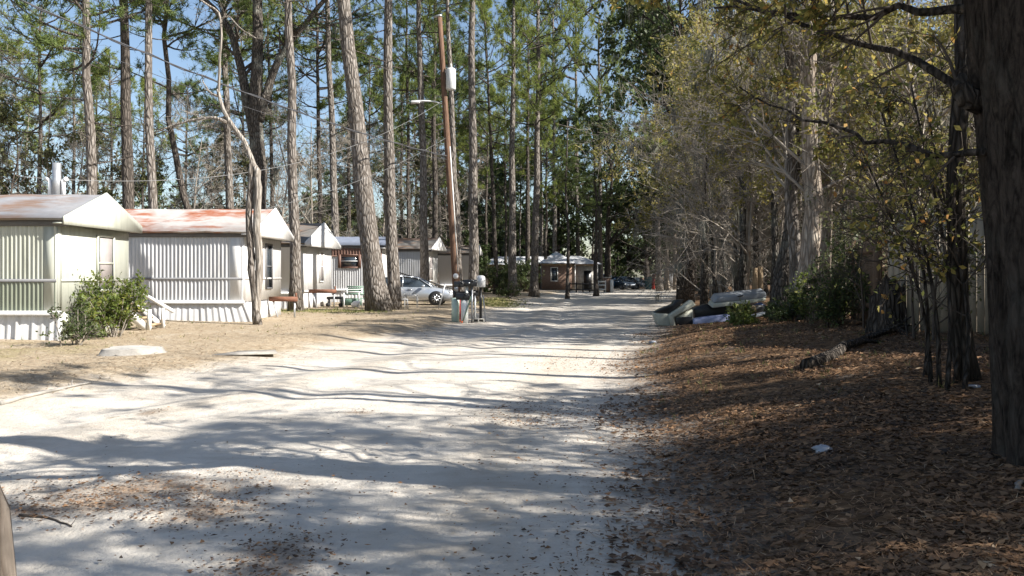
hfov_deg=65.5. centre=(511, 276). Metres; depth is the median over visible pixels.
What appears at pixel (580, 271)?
brick house
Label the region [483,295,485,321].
marker stake
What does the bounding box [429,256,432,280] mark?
window
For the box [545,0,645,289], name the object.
pine tree
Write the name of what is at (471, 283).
mailbox
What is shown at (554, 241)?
pine tree
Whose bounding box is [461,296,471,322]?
marker stake
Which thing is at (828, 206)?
hardwood tree
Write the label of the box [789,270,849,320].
bush
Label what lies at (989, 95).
oak tree
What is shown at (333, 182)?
pine tree
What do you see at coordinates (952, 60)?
turning tree
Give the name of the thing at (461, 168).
pine tree
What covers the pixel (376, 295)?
pine tree
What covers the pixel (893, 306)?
tree stump
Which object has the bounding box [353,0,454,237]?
pine tree
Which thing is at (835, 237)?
bush
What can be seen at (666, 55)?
turning tree
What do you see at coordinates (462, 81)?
pine tree
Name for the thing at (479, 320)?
cinder block
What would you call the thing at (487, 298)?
grass tufts
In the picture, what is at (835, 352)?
fallen log
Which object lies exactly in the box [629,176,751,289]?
bare shrub tree
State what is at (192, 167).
scrub tree
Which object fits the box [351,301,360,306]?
white bucket
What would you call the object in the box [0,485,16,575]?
gate post
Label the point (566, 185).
pine tree
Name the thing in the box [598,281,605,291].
rail fence
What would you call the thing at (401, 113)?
pine tree
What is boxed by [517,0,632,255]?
pine tree
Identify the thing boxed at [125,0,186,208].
pine tree
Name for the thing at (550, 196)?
pine tree
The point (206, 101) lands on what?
pine tree
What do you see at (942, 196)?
bare brush
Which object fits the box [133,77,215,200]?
pine tree
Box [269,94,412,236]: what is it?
scrub tree
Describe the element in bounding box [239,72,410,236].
scrub tree
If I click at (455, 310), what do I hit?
mailbox
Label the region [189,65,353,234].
scrub tree
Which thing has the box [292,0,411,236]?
pine tree
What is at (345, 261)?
window
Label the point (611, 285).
gate post
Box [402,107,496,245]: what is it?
scrub tree
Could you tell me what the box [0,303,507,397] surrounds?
pine straw
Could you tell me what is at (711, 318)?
foam cushion
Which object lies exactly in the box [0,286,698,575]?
dirt road
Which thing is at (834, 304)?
bush
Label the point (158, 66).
sky
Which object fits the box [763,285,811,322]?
bush
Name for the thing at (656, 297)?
bare shrub tree
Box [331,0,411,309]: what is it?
pine tree
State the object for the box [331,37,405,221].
pine tree
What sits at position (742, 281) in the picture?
turning tree
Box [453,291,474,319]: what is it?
mailbox rail
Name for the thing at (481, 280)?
door
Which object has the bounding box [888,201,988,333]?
plank fence
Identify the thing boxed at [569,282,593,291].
rail fence
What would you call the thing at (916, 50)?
turning tree
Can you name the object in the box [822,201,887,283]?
bush
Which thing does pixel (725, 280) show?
bare shrub tree
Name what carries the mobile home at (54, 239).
on the ground
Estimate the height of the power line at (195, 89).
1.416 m
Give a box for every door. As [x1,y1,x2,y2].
[478,276,484,286]
[584,271,591,288]
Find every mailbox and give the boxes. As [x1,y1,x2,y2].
[452,281,463,321]
[456,293,469,322]
[463,280,477,322]
[468,290,478,295]
[476,275,484,317]
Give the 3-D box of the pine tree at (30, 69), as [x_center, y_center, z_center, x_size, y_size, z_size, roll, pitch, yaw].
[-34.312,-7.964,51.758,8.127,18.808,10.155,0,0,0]
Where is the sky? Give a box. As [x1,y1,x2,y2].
[0,0,952,277]
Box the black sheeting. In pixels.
[691,304,765,317]
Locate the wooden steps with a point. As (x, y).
(150, 318)
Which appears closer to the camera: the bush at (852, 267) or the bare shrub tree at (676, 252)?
the bush at (852, 267)
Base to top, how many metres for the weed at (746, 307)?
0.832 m
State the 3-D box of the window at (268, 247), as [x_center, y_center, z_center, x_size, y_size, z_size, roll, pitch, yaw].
[-8.620,-0.350,28.250,0.060,1.600,0.700,0,0,0]
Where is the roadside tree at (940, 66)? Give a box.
[915,26,953,99]
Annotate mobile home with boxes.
[0,162,141,340]
[62,208,297,321]
[245,222,340,308]
[302,237,386,301]
[397,237,446,286]
[438,245,482,290]
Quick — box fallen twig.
[18,514,74,526]
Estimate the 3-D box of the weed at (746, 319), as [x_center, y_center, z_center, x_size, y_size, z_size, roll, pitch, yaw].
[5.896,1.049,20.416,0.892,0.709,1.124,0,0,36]
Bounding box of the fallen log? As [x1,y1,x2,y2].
[799,316,915,370]
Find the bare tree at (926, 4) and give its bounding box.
[869,0,951,30]
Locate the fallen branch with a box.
[0,379,91,404]
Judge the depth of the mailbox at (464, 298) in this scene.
27.61 m
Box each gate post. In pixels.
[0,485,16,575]
[610,279,612,292]
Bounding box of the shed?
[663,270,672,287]
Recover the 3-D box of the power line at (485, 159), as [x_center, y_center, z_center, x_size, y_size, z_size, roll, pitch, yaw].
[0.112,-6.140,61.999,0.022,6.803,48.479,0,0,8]
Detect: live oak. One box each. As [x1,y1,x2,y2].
[373,111,516,255]
[419,111,558,258]
[478,110,612,265]
[547,72,675,288]
[549,99,676,279]
[584,0,735,303]
[591,0,877,294]
[612,154,726,267]
[654,9,875,237]
[654,36,734,195]
[680,28,841,293]
[767,1,952,246]
[784,0,902,199]
[945,114,978,202]
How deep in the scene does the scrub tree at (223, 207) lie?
61.75 m
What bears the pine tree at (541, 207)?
on the ground
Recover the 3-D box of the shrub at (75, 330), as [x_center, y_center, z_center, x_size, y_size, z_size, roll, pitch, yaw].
[-9.421,0.974,17.005,0.872,1.091,1.463,0,0,37]
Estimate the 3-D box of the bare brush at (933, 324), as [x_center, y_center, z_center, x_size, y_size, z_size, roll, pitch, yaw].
[6.697,-0.351,12.212,2.230,3.336,1.934,0,0,37]
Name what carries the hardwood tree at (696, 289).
on the ground
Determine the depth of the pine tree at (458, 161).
83.56 m
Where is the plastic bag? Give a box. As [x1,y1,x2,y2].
[812,444,832,453]
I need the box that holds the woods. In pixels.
[121,160,929,292]
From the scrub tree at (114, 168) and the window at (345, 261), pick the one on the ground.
the scrub tree at (114, 168)
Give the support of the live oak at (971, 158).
on the ground
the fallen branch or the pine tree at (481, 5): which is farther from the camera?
the pine tree at (481, 5)
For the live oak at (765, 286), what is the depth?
57.66 m
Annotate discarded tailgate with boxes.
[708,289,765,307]
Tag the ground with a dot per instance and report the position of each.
(234, 340)
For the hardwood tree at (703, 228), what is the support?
on the ground
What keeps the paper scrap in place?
on the ground
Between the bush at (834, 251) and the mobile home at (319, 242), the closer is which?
the bush at (834, 251)
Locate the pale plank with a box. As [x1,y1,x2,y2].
[753,312,765,316]
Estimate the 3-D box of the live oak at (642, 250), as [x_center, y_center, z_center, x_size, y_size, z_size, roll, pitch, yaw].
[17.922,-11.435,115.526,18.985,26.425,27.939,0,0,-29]
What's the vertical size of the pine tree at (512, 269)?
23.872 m
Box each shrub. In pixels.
[35,296,108,345]
[67,269,150,338]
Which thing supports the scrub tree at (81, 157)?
on the ground
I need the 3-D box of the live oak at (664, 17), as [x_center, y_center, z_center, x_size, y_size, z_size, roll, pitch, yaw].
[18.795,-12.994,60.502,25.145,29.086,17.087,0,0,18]
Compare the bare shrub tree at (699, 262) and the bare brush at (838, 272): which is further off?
the bare shrub tree at (699, 262)
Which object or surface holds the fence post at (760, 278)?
on the ground
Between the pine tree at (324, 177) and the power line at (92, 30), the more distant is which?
the pine tree at (324, 177)
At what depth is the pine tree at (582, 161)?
99.83 m
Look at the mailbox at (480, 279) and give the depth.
28.55 m
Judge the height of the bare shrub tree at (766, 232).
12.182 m
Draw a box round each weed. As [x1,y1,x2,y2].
[723,298,759,324]
[727,304,761,325]
[762,301,770,320]
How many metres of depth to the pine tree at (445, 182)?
73.97 m
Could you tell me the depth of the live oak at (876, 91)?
46.67 m
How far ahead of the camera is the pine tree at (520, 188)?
97.68 m
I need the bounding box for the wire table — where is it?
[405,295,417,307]
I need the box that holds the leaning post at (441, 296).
[438,284,445,308]
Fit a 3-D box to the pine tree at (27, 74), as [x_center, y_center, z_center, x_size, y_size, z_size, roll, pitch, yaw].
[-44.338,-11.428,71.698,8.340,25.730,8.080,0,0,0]
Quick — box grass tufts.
[11,297,989,423]
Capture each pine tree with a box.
[0,0,140,193]
[0,0,185,194]
[0,4,61,194]
[0,17,64,102]
[0,42,57,177]
[42,53,120,193]
[57,21,141,193]
[75,0,277,208]
[77,84,132,192]
[91,0,144,208]
[107,75,192,208]
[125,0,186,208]
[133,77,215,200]
[152,0,283,208]
[191,1,302,208]
[202,0,342,211]
[230,108,307,199]
[241,0,382,222]
[264,0,404,236]
[278,0,323,310]
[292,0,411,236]
[298,117,380,210]
[307,106,382,234]
[327,0,402,310]
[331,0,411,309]
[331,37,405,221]
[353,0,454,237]
[361,62,413,231]
[370,73,456,237]
[376,0,478,287]
[381,66,446,237]
[392,0,478,282]
[393,0,515,245]
[395,74,468,237]
[406,0,478,290]
[410,122,461,238]
[428,23,500,239]
[438,0,529,293]
[443,122,504,240]
[452,0,517,301]
[455,83,524,287]
[455,128,500,220]
[462,72,533,288]
[475,0,572,295]
[476,0,608,296]
[493,137,533,255]
[499,7,572,291]
[500,0,600,265]
[502,45,580,265]
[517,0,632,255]
[519,87,579,265]
[542,134,578,182]
[544,121,592,298]
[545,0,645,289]
[555,130,593,235]
[557,116,627,260]
[557,152,634,295]
[582,156,632,276]
[622,0,689,290]
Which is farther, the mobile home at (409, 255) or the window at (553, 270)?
the window at (553, 270)
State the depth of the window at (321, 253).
37.55 m
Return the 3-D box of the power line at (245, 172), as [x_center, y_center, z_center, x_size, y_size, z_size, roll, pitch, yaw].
[-8.000,-5.429,29.201,0.014,5.773,19.862,0,0,28]
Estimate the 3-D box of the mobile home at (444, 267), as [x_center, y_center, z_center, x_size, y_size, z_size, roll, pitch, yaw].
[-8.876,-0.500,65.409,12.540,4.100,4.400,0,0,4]
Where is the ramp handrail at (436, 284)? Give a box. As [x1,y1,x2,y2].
[400,272,451,288]
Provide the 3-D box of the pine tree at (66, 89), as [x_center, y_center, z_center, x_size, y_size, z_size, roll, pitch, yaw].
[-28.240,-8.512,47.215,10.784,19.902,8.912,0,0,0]
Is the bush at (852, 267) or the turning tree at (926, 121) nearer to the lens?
the bush at (852, 267)
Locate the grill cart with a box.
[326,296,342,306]
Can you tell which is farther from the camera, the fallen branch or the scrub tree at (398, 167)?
the scrub tree at (398, 167)
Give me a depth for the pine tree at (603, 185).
112.01 m
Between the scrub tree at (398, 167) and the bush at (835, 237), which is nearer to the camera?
the bush at (835, 237)
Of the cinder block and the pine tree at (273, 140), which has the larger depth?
the pine tree at (273, 140)
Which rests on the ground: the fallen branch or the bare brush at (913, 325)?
the bare brush at (913, 325)
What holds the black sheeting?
on the ground
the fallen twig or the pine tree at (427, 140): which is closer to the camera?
the fallen twig
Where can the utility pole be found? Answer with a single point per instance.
(448, 79)
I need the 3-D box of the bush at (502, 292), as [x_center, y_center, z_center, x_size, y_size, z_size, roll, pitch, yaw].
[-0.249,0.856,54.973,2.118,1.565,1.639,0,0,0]
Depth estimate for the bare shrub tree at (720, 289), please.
37.00 m
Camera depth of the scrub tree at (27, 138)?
52.05 m
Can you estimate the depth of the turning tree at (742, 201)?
25.52 m
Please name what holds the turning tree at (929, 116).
on the ground
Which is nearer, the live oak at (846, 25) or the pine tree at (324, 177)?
the live oak at (846, 25)
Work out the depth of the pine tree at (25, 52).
47.30 m
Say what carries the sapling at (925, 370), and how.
on the ground
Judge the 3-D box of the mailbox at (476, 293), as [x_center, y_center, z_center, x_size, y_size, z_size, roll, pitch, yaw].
[-1.406,1.086,28.495,0.444,1.199,0.198,0,0,-17]
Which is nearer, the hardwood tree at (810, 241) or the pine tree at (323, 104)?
the hardwood tree at (810, 241)
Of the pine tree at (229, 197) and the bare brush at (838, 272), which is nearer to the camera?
the bare brush at (838, 272)
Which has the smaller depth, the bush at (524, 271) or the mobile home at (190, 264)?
the mobile home at (190, 264)
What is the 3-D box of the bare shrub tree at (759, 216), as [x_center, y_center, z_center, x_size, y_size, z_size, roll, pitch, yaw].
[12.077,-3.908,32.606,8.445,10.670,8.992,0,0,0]
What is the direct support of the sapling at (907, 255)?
on the ground
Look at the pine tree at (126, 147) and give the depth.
34.95 m
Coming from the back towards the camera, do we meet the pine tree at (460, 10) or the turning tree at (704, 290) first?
the pine tree at (460, 10)
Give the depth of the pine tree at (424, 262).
46.84 m
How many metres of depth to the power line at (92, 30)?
24.63 m
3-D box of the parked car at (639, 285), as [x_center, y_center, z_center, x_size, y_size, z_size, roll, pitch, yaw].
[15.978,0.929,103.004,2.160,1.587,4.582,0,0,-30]
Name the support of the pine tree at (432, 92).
on the ground
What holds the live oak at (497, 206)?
on the ground
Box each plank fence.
[851,235,881,322]
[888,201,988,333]
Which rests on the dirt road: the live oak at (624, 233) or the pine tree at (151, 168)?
the live oak at (624, 233)
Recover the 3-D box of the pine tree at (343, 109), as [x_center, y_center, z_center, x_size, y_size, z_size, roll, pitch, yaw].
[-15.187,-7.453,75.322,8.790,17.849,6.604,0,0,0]
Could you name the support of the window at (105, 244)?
in the mobile home at (54, 239)
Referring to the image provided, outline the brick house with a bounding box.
[487,252,601,289]
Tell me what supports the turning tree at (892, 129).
on the ground
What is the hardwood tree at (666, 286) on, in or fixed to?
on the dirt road
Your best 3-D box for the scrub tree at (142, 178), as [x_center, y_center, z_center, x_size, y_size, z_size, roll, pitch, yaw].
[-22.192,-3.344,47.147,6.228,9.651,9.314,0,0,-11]
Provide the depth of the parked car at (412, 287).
40.35 m
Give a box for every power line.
[0,12,446,159]
[20,0,446,155]
[20,103,438,180]
[270,139,443,207]
[450,91,540,246]
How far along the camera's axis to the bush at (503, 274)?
65.71 m
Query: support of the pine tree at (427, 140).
on the ground
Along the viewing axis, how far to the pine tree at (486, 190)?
81.86 m
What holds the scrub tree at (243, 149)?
on the ground
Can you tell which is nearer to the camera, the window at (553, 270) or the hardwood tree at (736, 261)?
the hardwood tree at (736, 261)
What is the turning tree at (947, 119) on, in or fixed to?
on the ground
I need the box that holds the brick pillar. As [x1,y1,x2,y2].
[603,277,611,291]
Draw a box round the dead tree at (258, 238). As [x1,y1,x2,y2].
[153,0,267,324]
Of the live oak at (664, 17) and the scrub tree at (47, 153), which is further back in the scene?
the live oak at (664, 17)
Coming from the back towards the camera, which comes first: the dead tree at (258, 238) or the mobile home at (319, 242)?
the mobile home at (319, 242)
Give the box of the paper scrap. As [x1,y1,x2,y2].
[968,384,980,387]
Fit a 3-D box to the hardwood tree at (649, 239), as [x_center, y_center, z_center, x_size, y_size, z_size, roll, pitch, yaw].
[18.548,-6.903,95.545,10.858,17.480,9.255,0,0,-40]
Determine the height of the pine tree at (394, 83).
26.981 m
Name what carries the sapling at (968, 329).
on the ground
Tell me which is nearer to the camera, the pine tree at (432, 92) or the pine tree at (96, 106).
the pine tree at (432, 92)
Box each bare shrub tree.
[608,162,750,301]
[623,208,770,297]
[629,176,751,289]
[663,178,780,292]
[664,187,768,291]
[684,103,875,274]
[691,169,784,304]
[700,96,882,292]
[705,148,780,282]
[711,123,840,303]
[714,110,890,274]
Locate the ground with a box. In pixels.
[0,278,1023,575]
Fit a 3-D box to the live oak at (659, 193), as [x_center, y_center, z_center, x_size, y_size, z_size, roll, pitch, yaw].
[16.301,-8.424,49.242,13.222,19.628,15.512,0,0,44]
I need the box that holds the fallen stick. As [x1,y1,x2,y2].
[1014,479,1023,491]
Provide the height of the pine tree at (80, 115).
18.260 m
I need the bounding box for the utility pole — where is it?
[411,14,459,297]
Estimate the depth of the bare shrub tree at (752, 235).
38.91 m
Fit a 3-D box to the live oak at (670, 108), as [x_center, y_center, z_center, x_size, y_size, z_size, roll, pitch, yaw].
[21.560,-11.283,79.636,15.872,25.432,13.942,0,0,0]
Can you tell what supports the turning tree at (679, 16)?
on the ground
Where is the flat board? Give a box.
[213,350,277,355]
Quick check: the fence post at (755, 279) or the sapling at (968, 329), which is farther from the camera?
the fence post at (755, 279)
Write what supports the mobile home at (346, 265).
on the ground
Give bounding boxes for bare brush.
[776,163,900,319]
[809,181,887,328]
[823,169,932,292]
[865,166,979,337]
[872,124,985,284]
[885,159,985,341]
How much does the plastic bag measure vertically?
0.080 m
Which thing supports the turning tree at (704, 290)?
on the ground
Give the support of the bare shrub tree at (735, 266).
on the ground
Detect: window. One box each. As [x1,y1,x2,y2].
[96,235,114,290]
[265,243,272,288]
[319,251,323,281]
[338,254,360,267]
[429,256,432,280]
[550,267,557,280]
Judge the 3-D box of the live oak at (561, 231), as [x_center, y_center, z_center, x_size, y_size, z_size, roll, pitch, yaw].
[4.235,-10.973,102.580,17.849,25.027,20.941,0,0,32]
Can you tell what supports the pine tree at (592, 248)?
on the ground
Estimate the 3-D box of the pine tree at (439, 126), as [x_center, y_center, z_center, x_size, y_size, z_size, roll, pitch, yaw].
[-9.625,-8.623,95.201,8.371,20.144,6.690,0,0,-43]
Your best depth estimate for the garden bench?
36.96 m
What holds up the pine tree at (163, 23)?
on the ground
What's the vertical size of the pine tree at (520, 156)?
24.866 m
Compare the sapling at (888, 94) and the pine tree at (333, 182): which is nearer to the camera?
the sapling at (888, 94)
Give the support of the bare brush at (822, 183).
on the ground
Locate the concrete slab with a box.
[97,345,166,355]
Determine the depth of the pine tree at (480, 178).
98.60 m
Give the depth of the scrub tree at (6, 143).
39.20 m
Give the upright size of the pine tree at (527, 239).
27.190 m
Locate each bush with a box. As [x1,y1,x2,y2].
[479,254,524,293]
[494,279,523,297]
[499,257,544,291]
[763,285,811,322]
[777,197,895,312]
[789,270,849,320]
[793,243,868,326]
[811,211,887,319]
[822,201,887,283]
[857,270,885,310]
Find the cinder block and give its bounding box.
[472,318,483,322]
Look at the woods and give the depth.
121.06 m
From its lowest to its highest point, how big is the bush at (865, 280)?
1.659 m
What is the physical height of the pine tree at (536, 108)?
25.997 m
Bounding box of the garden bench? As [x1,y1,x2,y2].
[341,286,363,307]
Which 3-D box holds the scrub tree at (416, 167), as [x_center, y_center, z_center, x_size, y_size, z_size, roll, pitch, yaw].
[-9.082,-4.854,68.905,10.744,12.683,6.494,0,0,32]
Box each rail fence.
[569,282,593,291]
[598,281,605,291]
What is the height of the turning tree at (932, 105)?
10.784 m
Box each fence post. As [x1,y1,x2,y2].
[752,268,757,303]
[757,266,762,302]
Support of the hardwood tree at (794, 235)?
on the ground
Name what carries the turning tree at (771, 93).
on the ground
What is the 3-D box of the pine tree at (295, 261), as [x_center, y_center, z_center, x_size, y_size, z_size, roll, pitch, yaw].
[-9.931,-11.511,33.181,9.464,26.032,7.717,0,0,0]
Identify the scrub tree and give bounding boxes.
[0,16,95,194]
[0,65,165,196]
[0,66,72,194]
[0,94,80,194]
[45,119,155,200]
[97,64,298,208]
[97,143,177,208]
[132,62,351,222]
[144,76,248,208]
[172,129,277,208]
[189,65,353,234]
[195,158,302,216]
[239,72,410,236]
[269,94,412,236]
[275,132,404,236]
[339,94,461,244]
[339,116,467,243]
[373,147,468,245]
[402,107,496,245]
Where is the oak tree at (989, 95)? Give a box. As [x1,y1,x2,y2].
[599,0,1023,469]
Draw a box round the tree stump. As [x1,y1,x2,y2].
[865,275,907,332]
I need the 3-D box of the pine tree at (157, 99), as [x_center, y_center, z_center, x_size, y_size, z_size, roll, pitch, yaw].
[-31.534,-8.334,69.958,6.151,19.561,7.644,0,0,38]
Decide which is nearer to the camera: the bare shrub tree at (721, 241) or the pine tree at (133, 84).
the bare shrub tree at (721, 241)
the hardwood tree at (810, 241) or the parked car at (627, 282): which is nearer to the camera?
the hardwood tree at (810, 241)
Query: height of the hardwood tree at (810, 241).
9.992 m
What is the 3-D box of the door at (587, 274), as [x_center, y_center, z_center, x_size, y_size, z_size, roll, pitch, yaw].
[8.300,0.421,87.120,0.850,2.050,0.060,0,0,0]
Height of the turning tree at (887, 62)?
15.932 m
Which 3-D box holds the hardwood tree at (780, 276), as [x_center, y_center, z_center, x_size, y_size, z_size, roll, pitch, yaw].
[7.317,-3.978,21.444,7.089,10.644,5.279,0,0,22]
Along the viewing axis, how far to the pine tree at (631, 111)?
87.81 m
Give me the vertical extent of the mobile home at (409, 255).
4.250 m
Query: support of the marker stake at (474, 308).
on the dirt road
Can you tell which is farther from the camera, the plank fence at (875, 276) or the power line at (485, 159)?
the power line at (485, 159)
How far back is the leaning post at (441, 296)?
36.45 m
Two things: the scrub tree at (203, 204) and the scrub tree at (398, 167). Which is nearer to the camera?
the scrub tree at (203, 204)
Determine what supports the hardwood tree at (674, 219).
on the ground
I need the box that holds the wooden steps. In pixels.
[131,289,174,329]
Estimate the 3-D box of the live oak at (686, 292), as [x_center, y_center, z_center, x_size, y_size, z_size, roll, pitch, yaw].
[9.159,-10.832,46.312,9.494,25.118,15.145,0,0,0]
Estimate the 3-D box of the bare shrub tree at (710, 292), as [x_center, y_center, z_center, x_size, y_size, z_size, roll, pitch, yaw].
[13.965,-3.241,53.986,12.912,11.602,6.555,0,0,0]
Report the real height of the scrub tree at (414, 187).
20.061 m
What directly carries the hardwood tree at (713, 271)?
on the ground
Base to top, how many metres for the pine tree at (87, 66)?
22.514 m
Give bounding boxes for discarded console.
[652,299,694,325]
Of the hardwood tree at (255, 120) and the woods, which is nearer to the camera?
the hardwood tree at (255, 120)
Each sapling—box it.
[819,99,982,381]
[830,95,979,386]
[833,44,977,390]
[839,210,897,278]
[851,108,979,376]
[851,110,984,383]
[887,139,985,390]
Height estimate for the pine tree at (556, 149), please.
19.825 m
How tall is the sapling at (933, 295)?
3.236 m
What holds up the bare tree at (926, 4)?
on the ground
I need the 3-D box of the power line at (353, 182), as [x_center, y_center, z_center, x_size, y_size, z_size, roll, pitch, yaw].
[-5.800,-4.489,32.801,0.011,4.289,11.722,0,0,27]
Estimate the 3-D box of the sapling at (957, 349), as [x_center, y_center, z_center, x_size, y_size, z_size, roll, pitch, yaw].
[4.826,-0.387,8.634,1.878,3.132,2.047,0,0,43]
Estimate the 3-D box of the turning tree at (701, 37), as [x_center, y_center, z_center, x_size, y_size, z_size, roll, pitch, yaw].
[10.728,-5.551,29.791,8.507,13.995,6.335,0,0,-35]
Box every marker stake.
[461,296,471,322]
[474,296,475,321]
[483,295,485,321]
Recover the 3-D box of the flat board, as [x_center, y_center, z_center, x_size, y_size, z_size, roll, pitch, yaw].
[-5.563,1.560,16.170,1.500,0.025,0.750,0,0,-20]
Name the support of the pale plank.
on the ground
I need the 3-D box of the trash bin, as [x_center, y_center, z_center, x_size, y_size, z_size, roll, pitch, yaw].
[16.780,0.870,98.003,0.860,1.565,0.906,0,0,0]
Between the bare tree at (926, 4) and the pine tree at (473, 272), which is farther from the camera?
the pine tree at (473, 272)
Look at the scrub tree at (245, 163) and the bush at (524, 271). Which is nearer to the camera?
the scrub tree at (245, 163)
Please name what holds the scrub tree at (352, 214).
on the ground
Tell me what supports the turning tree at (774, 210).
on the ground
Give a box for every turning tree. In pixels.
[573,22,773,292]
[592,67,708,298]
[636,3,802,267]
[641,0,870,290]
[665,0,916,234]
[669,9,783,304]
[687,11,872,313]
[732,4,975,248]
[739,0,953,234]
[746,0,941,312]
[753,10,977,241]
[782,0,940,223]
[803,0,953,208]
[819,0,974,210]
[822,0,977,209]
[871,49,977,169]
[898,50,975,201]
[909,55,976,156]
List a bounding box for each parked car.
[363,276,452,304]
[612,276,635,289]
[625,277,644,288]
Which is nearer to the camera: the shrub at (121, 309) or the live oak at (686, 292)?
the shrub at (121, 309)
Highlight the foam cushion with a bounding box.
[692,314,729,323]
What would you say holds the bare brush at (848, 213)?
on the ground
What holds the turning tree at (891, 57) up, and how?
on the ground
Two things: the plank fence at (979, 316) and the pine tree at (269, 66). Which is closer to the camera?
the plank fence at (979, 316)
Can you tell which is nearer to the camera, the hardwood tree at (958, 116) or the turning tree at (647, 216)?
the hardwood tree at (958, 116)
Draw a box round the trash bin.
[645,277,651,289]
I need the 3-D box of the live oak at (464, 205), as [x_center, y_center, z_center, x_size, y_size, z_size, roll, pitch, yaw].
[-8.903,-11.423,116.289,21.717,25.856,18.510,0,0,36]
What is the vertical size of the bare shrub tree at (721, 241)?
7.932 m
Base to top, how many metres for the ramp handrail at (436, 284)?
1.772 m
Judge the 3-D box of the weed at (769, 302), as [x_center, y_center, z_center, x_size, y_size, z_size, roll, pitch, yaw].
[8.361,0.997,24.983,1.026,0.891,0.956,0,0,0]
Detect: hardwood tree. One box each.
[163,0,340,208]
[559,13,866,304]
[595,50,769,292]
[615,33,802,290]
[624,0,898,318]
[628,156,698,289]
[628,194,676,289]
[645,153,701,293]
[652,156,734,290]
[660,0,929,321]
[683,0,921,320]
[736,0,973,290]
[946,0,982,381]
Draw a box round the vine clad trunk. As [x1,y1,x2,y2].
[245,162,262,324]
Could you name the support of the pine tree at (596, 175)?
on the dirt road
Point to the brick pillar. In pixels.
(607, 279)

